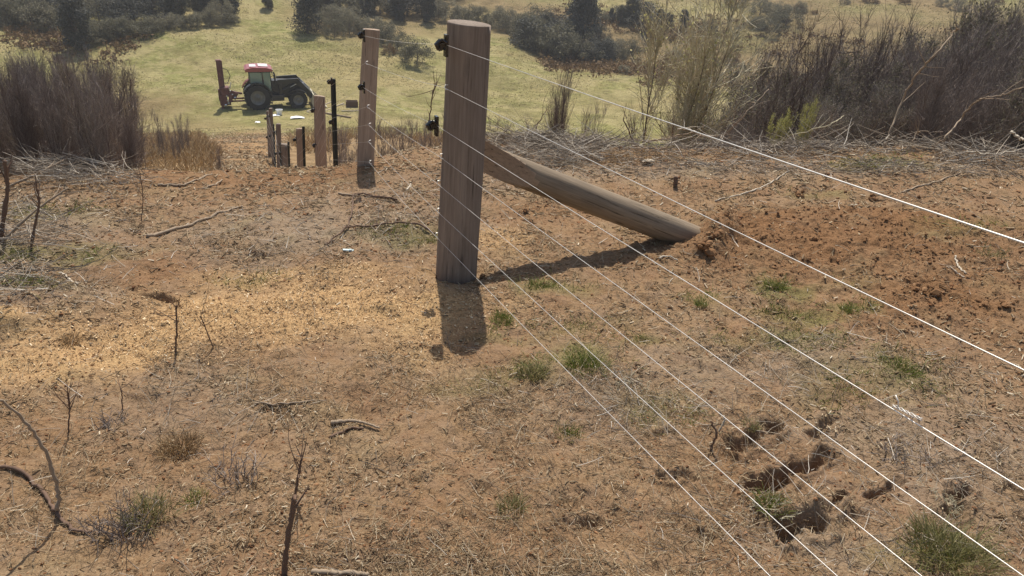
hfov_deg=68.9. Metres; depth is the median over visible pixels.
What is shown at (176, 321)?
sapling
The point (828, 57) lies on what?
bare sapling
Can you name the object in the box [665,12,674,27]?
upright tree
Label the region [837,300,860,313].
grass tuft
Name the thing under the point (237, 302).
wood chips
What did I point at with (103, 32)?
bush
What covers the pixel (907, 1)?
bush
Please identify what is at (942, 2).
bush
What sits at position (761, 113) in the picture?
dead shrub
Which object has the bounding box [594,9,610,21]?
bush
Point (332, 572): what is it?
branch
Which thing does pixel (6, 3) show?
bush
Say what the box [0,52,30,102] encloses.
dead shrub
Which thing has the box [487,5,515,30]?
bush
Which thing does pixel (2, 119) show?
dead shrub
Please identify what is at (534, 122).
dead shrub
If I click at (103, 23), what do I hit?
bush
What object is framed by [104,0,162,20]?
bush
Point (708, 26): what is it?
bush
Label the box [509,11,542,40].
bush
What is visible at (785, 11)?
bush
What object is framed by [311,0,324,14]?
upright tree
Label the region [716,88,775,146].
dead branch
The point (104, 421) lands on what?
twiggy clump
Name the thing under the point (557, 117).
dead shrub
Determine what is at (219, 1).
bush
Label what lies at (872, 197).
soil clod
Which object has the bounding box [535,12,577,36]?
bush
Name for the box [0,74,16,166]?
dead shrub
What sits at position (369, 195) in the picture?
branch
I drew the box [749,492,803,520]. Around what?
twiggy clump
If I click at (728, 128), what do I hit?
dead shrub
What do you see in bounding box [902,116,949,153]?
dead branch
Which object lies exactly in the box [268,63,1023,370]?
fence wire
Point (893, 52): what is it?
dead shrub
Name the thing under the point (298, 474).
sapling
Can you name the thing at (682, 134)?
dead branch
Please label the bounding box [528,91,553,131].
dead branch
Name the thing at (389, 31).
bush
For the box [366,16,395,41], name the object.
bush
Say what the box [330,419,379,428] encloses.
branch
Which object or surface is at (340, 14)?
bush
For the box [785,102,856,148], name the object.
dead shrub
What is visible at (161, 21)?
bush
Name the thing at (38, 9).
bush
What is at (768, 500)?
grass tuft
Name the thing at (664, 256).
branch
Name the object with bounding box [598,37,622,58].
bush
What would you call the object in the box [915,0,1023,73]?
dead shrub
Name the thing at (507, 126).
dead shrub
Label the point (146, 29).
bush
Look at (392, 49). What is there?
bush
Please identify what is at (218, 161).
dead shrub
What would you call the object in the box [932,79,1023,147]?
dead branch
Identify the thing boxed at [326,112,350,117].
rail
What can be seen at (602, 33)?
bush
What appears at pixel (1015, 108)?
dead shrub
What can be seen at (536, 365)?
grass tuft
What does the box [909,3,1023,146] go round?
dead shrub
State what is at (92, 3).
bush
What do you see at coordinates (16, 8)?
bush
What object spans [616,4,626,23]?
upright tree
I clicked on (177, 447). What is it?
grass tuft
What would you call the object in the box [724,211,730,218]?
soil clod
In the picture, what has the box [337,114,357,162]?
dead shrub
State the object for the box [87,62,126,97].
dead shrub
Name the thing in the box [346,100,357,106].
crate
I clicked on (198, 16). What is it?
bush
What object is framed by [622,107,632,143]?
dead branch
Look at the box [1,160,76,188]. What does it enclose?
branch
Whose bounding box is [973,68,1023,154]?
dead shrub
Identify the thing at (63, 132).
dead shrub
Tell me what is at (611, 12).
upright tree
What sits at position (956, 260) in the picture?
branch
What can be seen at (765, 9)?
bush
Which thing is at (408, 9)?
bush
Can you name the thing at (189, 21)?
bush
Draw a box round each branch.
[0,185,87,244]
[0,399,61,510]
[0,464,91,533]
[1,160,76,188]
[146,205,242,237]
[157,174,212,186]
[202,179,222,189]
[255,400,326,405]
[311,568,368,575]
[325,221,435,244]
[329,426,363,437]
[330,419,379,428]
[338,192,398,201]
[348,192,397,225]
[409,70,444,120]
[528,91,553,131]
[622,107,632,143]
[623,116,723,146]
[657,117,675,139]
[659,255,677,260]
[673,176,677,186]
[677,123,715,135]
[710,421,717,449]
[715,171,787,201]
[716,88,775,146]
[718,415,725,431]
[783,114,852,143]
[791,126,961,152]
[883,20,959,146]
[901,172,960,192]
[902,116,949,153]
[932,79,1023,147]
[954,255,966,273]
[967,134,1023,161]
[1009,130,1023,140]
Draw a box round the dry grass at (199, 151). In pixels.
[20,124,682,173]
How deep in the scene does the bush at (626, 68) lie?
61.56 m
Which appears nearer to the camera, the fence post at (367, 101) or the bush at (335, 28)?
the fence post at (367, 101)
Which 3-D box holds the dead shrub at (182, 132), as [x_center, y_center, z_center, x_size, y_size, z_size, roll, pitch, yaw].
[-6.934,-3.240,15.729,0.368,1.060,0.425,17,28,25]
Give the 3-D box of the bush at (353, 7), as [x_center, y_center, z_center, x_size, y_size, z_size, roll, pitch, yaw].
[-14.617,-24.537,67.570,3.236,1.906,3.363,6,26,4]
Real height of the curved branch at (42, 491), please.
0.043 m
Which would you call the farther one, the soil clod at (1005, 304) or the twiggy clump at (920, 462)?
the soil clod at (1005, 304)
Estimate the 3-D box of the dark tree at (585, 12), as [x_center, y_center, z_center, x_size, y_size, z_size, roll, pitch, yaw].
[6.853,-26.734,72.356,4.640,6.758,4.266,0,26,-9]
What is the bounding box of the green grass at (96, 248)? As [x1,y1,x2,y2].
[0,150,1005,575]
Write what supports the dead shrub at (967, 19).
on the ground at (186, 62)
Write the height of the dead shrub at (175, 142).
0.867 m
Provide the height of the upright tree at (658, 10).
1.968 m
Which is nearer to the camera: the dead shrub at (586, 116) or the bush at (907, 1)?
the dead shrub at (586, 116)
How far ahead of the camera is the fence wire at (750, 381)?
1.52 m
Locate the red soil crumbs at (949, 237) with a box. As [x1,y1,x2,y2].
[485,184,1023,382]
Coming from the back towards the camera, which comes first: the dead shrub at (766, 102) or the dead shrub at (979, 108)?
the dead shrub at (766, 102)
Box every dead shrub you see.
[0,39,64,167]
[0,45,48,169]
[0,48,54,102]
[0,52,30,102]
[0,62,13,143]
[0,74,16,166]
[0,85,26,173]
[0,93,10,160]
[1,47,52,132]
[1,76,50,170]
[3,37,83,152]
[6,42,81,165]
[17,48,87,164]
[18,28,116,164]
[27,73,85,166]
[43,40,115,154]
[48,49,119,168]
[66,53,147,166]
[70,40,136,158]
[73,69,127,167]
[77,55,154,167]
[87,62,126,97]
[89,54,118,147]
[114,106,150,167]
[122,83,153,167]
[144,108,170,153]
[164,118,180,158]
[174,111,191,148]
[212,144,226,169]
[309,124,356,164]
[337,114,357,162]
[375,115,404,156]
[387,111,429,152]
[405,117,431,148]
[419,111,443,147]
[487,113,513,138]
[524,115,548,131]
[539,49,580,138]
[578,97,609,141]
[623,105,646,145]
[665,97,736,147]
[692,108,738,144]
[703,115,752,147]
[705,85,742,140]
[706,104,742,141]
[713,79,794,142]
[714,44,806,125]
[723,66,830,145]
[725,18,837,141]
[727,103,797,140]
[729,62,814,106]
[730,42,852,140]
[731,114,787,147]
[732,81,868,142]
[745,56,859,147]
[753,119,794,145]
[755,81,832,139]
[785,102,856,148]
[789,109,847,142]
[792,22,888,90]
[793,41,924,104]
[793,89,866,141]
[796,50,889,107]
[796,88,863,146]
[802,58,896,130]
[809,71,891,143]
[832,5,935,112]
[832,34,928,119]
[833,49,898,88]
[839,69,946,144]
[840,22,938,93]
[847,92,947,143]
[852,78,926,145]
[861,30,962,118]
[861,90,917,145]
[862,78,933,144]
[865,53,958,135]
[867,8,960,103]
[883,28,940,87]
[897,52,963,141]
[899,16,955,62]
[907,8,1023,149]
[908,46,980,145]
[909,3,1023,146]
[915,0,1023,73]
[915,0,1023,84]
[929,46,1020,149]
[938,13,1023,154]
[951,13,1023,139]
[959,25,1023,146]
[959,33,1023,153]
[966,0,1023,87]
[967,0,1023,50]
[969,11,1023,148]
[972,0,1023,38]
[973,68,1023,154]
[975,52,1023,146]
[993,58,1023,155]
[994,71,1023,156]
[995,0,1023,61]
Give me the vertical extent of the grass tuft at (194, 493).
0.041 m
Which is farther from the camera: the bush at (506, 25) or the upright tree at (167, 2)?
the bush at (506, 25)
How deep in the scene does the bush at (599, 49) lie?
69.63 m
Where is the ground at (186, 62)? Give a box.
[0,0,1023,575]
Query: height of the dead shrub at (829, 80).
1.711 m
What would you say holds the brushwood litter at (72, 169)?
on the ground at (186, 62)
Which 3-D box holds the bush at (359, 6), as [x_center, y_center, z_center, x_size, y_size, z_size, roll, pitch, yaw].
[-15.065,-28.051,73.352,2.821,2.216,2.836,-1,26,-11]
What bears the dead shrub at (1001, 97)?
on the ground at (186, 62)
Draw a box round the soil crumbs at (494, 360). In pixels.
[0,144,1023,575]
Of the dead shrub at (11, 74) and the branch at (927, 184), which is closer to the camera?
the branch at (927, 184)
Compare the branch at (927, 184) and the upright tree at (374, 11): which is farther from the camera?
the upright tree at (374, 11)
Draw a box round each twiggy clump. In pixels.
[65,485,168,549]
[91,405,129,432]
[198,427,267,499]
[394,227,437,247]
[599,365,651,392]
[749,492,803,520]
[877,430,940,469]
[916,477,967,518]
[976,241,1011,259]
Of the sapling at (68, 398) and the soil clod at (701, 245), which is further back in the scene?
the soil clod at (701, 245)
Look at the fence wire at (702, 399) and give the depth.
1.75 m
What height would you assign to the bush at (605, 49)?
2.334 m
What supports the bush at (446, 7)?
on the ground at (186, 62)
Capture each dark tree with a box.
[286,0,322,33]
[557,0,604,43]
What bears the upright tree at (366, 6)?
on the ground at (186, 62)
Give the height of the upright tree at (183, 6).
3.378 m
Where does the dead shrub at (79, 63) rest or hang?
on the ground at (186, 62)
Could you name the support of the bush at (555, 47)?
on the ground at (186, 62)
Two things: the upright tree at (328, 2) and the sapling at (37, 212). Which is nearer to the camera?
the sapling at (37, 212)
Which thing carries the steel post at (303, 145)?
on the ground at (186, 62)
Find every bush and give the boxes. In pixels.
[0,0,36,22]
[0,0,51,21]
[2,25,15,31]
[4,0,53,25]
[10,0,58,27]
[27,0,96,14]
[62,17,110,42]
[79,0,115,21]
[87,22,109,43]
[89,0,142,21]
[94,16,126,39]
[99,17,135,37]
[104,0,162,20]
[106,13,150,37]
[121,13,163,35]
[126,0,180,20]
[142,15,167,34]
[154,12,178,27]
[164,14,186,28]
[179,14,200,28]
[184,11,211,27]
[193,0,231,13]
[195,6,226,26]
[205,0,239,25]
[301,12,330,31]
[317,0,359,10]
[317,4,347,28]
[321,18,346,37]
[329,6,353,24]
[332,0,364,12]
[333,9,367,33]
[336,5,367,26]
[345,0,371,13]
[352,16,371,31]
[357,16,384,31]
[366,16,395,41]
[370,0,392,13]
[376,22,408,46]
[380,43,398,55]
[382,0,423,15]
[385,35,407,50]
[395,33,435,67]
[405,0,439,15]
[434,0,461,21]
[448,4,483,21]
[449,8,468,19]
[465,6,490,23]
[481,9,503,26]
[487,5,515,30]
[499,10,523,26]
[502,15,525,33]
[508,15,556,48]
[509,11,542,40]
[509,17,579,57]
[513,3,559,30]
[525,29,563,51]
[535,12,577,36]
[542,37,578,58]
[551,31,589,59]
[561,31,608,61]
[576,37,619,61]
[586,38,618,60]
[593,21,612,38]
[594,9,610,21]
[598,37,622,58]
[610,5,633,22]
[614,38,632,56]
[618,0,665,25]
[618,64,630,73]
[619,36,647,62]
[658,51,679,65]
[663,47,687,64]
[698,16,718,32]
[718,52,741,65]
[738,61,750,71]
[744,15,765,26]
[747,0,772,14]
[752,17,765,26]
[756,13,782,34]
[766,3,805,24]
[767,0,793,19]
[769,7,786,22]
[792,0,807,13]
[862,0,879,3]
[895,0,911,3]
[934,0,949,6]
[946,0,968,9]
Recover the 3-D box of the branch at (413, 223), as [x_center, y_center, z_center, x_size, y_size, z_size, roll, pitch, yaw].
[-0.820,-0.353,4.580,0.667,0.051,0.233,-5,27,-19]
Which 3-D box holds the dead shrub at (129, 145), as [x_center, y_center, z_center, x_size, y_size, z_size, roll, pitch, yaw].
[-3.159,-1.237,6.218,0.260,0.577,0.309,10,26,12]
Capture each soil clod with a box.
[693,239,713,249]
[703,243,717,259]
[706,229,725,238]
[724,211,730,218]
[795,189,804,197]
[868,194,877,200]
[909,282,927,294]
[928,285,941,296]
[999,299,1011,307]
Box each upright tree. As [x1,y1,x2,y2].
[54,0,91,50]
[164,0,172,15]
[169,0,188,16]
[190,0,202,13]
[196,0,211,13]
[220,0,239,15]
[261,0,273,8]
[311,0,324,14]
[322,0,333,13]
[359,0,371,19]
[364,0,379,14]
[389,0,407,20]
[421,0,436,22]
[608,9,615,20]
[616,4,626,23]
[624,0,640,22]
[656,9,664,25]
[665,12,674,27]
[679,9,689,27]
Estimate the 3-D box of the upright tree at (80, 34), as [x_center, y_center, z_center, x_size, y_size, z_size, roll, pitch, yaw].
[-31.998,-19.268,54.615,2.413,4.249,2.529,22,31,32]
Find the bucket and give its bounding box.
[275,109,282,114]
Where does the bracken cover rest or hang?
on the ground at (186, 62)
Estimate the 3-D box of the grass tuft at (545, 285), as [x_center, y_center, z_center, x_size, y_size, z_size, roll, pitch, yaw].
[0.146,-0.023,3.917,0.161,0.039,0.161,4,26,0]
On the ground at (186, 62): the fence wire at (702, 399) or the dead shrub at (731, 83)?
the dead shrub at (731, 83)
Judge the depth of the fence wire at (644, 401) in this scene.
1.97 m
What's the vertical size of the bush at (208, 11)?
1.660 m
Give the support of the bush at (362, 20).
on the ground at (186, 62)
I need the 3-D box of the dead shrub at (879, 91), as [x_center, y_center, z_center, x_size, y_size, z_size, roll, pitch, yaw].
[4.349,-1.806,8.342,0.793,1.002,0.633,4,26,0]
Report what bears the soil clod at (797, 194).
on the ground at (186, 62)
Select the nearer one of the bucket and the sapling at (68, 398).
the sapling at (68, 398)
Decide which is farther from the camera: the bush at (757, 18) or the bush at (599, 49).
the bush at (757, 18)
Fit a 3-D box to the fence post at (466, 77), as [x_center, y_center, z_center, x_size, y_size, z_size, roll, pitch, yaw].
[-0.289,-0.597,3.774,0.303,1.426,0.228,-8,28,-24]
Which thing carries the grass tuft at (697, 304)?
on the ground at (186, 62)
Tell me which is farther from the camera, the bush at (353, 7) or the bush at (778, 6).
the bush at (778, 6)
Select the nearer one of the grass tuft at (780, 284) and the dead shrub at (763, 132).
the grass tuft at (780, 284)
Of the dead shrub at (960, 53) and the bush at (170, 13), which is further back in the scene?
the bush at (170, 13)
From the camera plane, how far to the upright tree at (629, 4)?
78.42 m
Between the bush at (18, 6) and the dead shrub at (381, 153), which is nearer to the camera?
the dead shrub at (381, 153)
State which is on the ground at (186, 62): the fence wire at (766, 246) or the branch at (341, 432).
the branch at (341, 432)
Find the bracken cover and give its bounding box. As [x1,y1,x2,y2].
[0,0,954,88]
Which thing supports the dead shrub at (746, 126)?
on the ground at (186, 62)
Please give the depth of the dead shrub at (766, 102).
11.60 m
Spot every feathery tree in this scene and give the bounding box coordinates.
[610,0,779,147]
[660,42,704,147]
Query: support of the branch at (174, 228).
on the ground at (186, 62)
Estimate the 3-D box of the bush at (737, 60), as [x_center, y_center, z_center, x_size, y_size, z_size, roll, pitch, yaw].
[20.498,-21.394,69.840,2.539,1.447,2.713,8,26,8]
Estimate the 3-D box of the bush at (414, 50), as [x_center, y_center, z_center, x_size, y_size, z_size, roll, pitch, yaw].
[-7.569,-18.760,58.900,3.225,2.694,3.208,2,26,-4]
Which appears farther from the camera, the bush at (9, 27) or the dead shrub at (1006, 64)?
the bush at (9, 27)
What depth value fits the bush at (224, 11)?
63.19 m
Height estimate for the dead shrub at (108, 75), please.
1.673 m
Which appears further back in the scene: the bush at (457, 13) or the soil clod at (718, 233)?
the bush at (457, 13)
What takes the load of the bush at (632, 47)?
on the ground at (186, 62)
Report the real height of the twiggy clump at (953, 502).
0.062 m
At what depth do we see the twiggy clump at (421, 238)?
4.48 m
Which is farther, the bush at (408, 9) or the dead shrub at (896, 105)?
the bush at (408, 9)
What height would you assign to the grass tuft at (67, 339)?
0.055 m
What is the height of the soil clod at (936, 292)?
0.071 m
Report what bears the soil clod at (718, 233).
on the ground at (186, 62)
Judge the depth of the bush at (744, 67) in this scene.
64.39 m
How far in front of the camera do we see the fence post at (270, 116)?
14.66 m
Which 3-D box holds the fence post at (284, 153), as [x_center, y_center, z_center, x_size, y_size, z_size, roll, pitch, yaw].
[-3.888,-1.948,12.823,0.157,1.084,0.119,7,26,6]
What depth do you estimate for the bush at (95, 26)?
56.39 m
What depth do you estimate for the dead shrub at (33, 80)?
6.87 m
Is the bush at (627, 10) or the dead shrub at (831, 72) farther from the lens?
the bush at (627, 10)
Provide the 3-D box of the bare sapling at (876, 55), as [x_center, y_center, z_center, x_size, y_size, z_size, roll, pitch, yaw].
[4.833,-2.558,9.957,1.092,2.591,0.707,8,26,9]
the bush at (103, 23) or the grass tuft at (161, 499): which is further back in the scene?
the bush at (103, 23)
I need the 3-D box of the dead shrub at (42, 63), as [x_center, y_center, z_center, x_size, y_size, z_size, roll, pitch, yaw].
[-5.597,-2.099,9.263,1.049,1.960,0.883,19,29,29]
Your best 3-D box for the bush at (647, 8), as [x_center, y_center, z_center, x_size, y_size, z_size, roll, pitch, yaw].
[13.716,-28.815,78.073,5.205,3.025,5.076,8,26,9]
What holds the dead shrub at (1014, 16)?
on the ground at (186, 62)
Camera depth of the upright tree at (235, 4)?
65.05 m
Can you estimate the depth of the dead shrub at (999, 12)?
13.02 m
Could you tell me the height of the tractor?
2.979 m
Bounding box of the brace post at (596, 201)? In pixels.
[483,141,701,242]
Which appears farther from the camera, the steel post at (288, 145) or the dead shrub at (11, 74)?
the steel post at (288, 145)
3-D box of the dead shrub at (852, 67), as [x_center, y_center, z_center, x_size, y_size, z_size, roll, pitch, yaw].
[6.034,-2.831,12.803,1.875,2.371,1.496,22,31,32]
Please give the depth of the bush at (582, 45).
69.03 m
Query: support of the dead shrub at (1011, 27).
on the ground at (186, 62)
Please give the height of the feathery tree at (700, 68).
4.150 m
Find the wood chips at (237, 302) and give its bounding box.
[0,220,567,413]
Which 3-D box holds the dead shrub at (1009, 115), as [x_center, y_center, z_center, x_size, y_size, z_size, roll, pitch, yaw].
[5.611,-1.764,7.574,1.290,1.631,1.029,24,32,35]
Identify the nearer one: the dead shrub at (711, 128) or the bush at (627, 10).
the dead shrub at (711, 128)
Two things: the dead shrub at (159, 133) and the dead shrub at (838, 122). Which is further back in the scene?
the dead shrub at (159, 133)
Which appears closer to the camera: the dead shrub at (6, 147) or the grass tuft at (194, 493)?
the grass tuft at (194, 493)
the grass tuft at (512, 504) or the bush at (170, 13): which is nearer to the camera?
the grass tuft at (512, 504)
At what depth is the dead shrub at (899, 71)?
9.27 m
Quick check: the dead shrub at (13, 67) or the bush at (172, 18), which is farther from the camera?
the bush at (172, 18)
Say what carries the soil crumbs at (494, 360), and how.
on the ground at (186, 62)
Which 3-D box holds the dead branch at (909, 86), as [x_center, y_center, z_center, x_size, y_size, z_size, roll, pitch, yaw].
[3.879,-1.877,7.161,0.445,1.369,0.487,4,26,0]
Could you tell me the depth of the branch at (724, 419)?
2.81 m
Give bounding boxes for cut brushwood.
[485,107,1023,165]
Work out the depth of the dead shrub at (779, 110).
9.91 m
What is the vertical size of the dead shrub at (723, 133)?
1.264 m
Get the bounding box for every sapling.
[0,154,12,241]
[26,177,53,250]
[49,379,79,431]
[113,368,138,409]
[121,157,158,219]
[151,290,180,352]
[195,285,219,347]
[281,486,309,575]
[288,428,306,493]
[744,36,831,142]
[764,5,875,137]
[795,26,854,118]
[840,0,934,123]
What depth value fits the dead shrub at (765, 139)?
8.89 m
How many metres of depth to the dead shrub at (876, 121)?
8.18 m
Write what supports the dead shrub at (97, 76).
on the ground at (186, 62)
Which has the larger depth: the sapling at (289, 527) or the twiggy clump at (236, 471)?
the twiggy clump at (236, 471)
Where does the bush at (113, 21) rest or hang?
on the ground at (186, 62)
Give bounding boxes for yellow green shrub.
[765,106,799,148]
[795,95,819,145]
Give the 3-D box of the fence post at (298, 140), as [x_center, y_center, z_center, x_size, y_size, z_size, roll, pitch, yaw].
[-3.013,-1.637,10.623,0.151,1.288,0.089,1,26,-6]
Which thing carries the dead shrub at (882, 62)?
on the ground at (186, 62)
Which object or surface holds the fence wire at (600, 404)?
attached to the fence post at (466, 77)
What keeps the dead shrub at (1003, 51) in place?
on the ground at (186, 62)
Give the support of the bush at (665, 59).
on the ground at (186, 62)
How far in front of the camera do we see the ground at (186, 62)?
3.39 m
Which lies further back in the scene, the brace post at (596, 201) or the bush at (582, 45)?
the bush at (582, 45)
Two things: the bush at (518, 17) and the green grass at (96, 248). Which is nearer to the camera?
the green grass at (96, 248)
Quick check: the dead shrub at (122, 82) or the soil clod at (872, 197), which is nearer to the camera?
the soil clod at (872, 197)
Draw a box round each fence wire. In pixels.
[266,36,1023,243]
[266,107,1023,575]
[266,125,921,575]
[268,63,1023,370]
[271,154,769,575]
[273,142,836,575]
[275,89,1023,489]
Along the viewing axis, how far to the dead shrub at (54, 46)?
7.81 m
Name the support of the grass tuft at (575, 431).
on the ground at (186, 62)
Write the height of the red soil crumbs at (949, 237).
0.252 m
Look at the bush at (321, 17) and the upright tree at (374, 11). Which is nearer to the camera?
the bush at (321, 17)
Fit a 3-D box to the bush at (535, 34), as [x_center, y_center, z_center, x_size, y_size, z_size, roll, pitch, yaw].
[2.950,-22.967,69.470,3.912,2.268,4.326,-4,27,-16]
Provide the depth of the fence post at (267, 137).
15.52 m
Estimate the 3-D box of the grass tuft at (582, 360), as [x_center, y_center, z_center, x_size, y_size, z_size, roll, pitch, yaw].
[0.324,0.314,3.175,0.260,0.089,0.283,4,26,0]
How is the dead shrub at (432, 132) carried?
on the ground at (186, 62)
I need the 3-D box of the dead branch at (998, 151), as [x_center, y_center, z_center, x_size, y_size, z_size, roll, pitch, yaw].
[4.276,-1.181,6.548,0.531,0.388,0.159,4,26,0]
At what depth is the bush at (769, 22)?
74.84 m
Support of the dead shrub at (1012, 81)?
on the ground at (186, 62)
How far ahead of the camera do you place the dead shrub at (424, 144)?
9.10 m
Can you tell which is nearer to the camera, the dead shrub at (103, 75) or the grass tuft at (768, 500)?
the grass tuft at (768, 500)
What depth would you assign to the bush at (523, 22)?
68.77 m
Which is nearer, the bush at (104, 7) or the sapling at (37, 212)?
the sapling at (37, 212)
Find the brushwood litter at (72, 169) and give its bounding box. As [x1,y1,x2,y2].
[0,127,1023,300]
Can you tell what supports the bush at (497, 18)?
on the ground at (186, 62)
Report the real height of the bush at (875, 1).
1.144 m
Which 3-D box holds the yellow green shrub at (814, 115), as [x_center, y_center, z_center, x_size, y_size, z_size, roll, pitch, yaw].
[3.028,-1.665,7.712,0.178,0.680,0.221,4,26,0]
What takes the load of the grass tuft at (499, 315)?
on the ground at (186, 62)
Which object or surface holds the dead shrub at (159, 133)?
on the ground at (186, 62)
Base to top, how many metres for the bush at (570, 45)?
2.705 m
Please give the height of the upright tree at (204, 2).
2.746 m
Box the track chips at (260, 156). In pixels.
[200,128,292,170]
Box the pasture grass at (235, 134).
[1,0,991,142]
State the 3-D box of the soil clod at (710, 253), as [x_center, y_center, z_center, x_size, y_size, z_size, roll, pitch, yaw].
[1.141,-0.213,4.316,0.096,0.102,0.062,20,30,30]
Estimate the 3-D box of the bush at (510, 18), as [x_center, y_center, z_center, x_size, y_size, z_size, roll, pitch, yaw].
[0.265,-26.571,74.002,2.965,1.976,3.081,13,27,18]
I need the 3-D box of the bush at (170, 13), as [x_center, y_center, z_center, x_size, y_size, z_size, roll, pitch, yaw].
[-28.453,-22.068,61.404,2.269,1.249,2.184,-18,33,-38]
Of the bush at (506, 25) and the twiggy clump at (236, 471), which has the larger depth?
the bush at (506, 25)
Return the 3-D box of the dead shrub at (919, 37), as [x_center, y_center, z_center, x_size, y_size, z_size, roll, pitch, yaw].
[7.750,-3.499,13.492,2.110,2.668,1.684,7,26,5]
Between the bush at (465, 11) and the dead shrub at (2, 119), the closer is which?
the dead shrub at (2, 119)
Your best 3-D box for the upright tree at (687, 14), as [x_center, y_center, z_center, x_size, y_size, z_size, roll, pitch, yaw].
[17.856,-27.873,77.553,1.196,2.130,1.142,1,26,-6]
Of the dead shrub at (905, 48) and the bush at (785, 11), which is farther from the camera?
the bush at (785, 11)
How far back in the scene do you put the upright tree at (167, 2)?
62.83 m
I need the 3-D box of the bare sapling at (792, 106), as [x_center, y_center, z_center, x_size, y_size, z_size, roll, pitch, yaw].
[3.719,-2.286,9.608,0.846,2.657,1.306,-6,27,-21]
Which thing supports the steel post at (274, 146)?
on the ground at (186, 62)
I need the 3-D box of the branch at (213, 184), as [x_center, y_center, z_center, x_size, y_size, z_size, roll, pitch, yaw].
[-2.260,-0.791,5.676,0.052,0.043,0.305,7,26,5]
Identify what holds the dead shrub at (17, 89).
on the ground at (186, 62)
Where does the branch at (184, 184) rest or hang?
on the ground at (186, 62)
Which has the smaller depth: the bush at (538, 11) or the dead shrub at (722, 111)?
the dead shrub at (722, 111)
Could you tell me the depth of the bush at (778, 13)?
77.75 m
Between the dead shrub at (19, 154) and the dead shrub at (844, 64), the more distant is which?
the dead shrub at (844, 64)
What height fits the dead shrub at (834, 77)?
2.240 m
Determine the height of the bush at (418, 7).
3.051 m
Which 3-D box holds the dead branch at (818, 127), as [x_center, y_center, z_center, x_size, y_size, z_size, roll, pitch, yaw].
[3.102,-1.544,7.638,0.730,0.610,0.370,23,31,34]
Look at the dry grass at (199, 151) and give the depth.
15.34 m
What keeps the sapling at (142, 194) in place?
on the ground at (186, 62)
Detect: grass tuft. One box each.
[53,327,86,346]
[110,484,184,545]
[151,423,210,464]
[178,486,212,509]
[488,307,517,325]
[493,486,531,521]
[513,357,553,381]
[525,276,552,289]
[549,420,582,442]
[558,344,617,380]
[633,334,653,342]
[689,298,708,307]
[740,416,761,432]
[745,483,797,521]
[763,277,789,291]
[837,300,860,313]
[880,353,925,378]
[895,503,1020,575]
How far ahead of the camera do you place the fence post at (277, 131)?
13.52 m
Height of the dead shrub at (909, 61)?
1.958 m
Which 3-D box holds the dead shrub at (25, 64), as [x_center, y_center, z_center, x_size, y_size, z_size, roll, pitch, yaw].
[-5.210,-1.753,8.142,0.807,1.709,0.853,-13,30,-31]
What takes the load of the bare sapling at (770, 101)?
on the ground at (186, 62)
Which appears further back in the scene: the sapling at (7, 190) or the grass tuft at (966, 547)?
the sapling at (7, 190)
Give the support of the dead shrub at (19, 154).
on the ground at (186, 62)
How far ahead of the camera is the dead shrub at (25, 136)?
5.99 m
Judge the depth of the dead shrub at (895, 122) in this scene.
8.37 m
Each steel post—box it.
[273,124,275,166]
[287,142,289,166]
[302,126,305,166]
[326,78,337,166]
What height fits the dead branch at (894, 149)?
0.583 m
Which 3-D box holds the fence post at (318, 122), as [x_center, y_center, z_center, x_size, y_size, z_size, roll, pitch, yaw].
[-2.163,-1.498,8.435,0.165,1.345,0.104,2,26,-4]
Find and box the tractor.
[215,59,326,109]
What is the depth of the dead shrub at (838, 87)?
8.92 m
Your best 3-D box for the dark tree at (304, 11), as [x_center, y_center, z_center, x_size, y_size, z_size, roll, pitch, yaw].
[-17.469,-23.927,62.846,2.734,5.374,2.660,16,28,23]
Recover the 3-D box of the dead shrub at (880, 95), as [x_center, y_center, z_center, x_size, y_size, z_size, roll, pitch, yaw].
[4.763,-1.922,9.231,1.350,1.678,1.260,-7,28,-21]
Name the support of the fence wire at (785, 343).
attached to the fence post at (466, 77)
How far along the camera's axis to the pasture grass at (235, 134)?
58.03 m
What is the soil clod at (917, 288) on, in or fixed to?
on the ground at (186, 62)
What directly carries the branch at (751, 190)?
on the ground at (186, 62)
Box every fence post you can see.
[264,111,271,156]
[267,108,273,163]
[273,123,280,167]
[279,143,287,166]
[292,128,302,167]
[310,95,326,166]
[357,28,379,166]
[425,19,490,283]
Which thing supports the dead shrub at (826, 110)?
on the ground at (186, 62)
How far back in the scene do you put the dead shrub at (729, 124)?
12.08 m
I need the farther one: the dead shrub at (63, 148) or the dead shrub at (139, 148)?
the dead shrub at (139, 148)
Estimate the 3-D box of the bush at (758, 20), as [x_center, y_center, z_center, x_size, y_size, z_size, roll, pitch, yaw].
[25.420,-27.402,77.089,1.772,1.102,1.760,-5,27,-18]
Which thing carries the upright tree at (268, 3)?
on the ground at (186, 62)
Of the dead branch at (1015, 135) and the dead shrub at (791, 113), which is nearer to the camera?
the dead branch at (1015, 135)
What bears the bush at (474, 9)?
on the ground at (186, 62)
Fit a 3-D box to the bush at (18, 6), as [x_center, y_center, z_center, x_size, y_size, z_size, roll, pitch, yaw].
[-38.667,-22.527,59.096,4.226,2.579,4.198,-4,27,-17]
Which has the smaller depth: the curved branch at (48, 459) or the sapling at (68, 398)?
the curved branch at (48, 459)
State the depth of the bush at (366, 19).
65.76 m

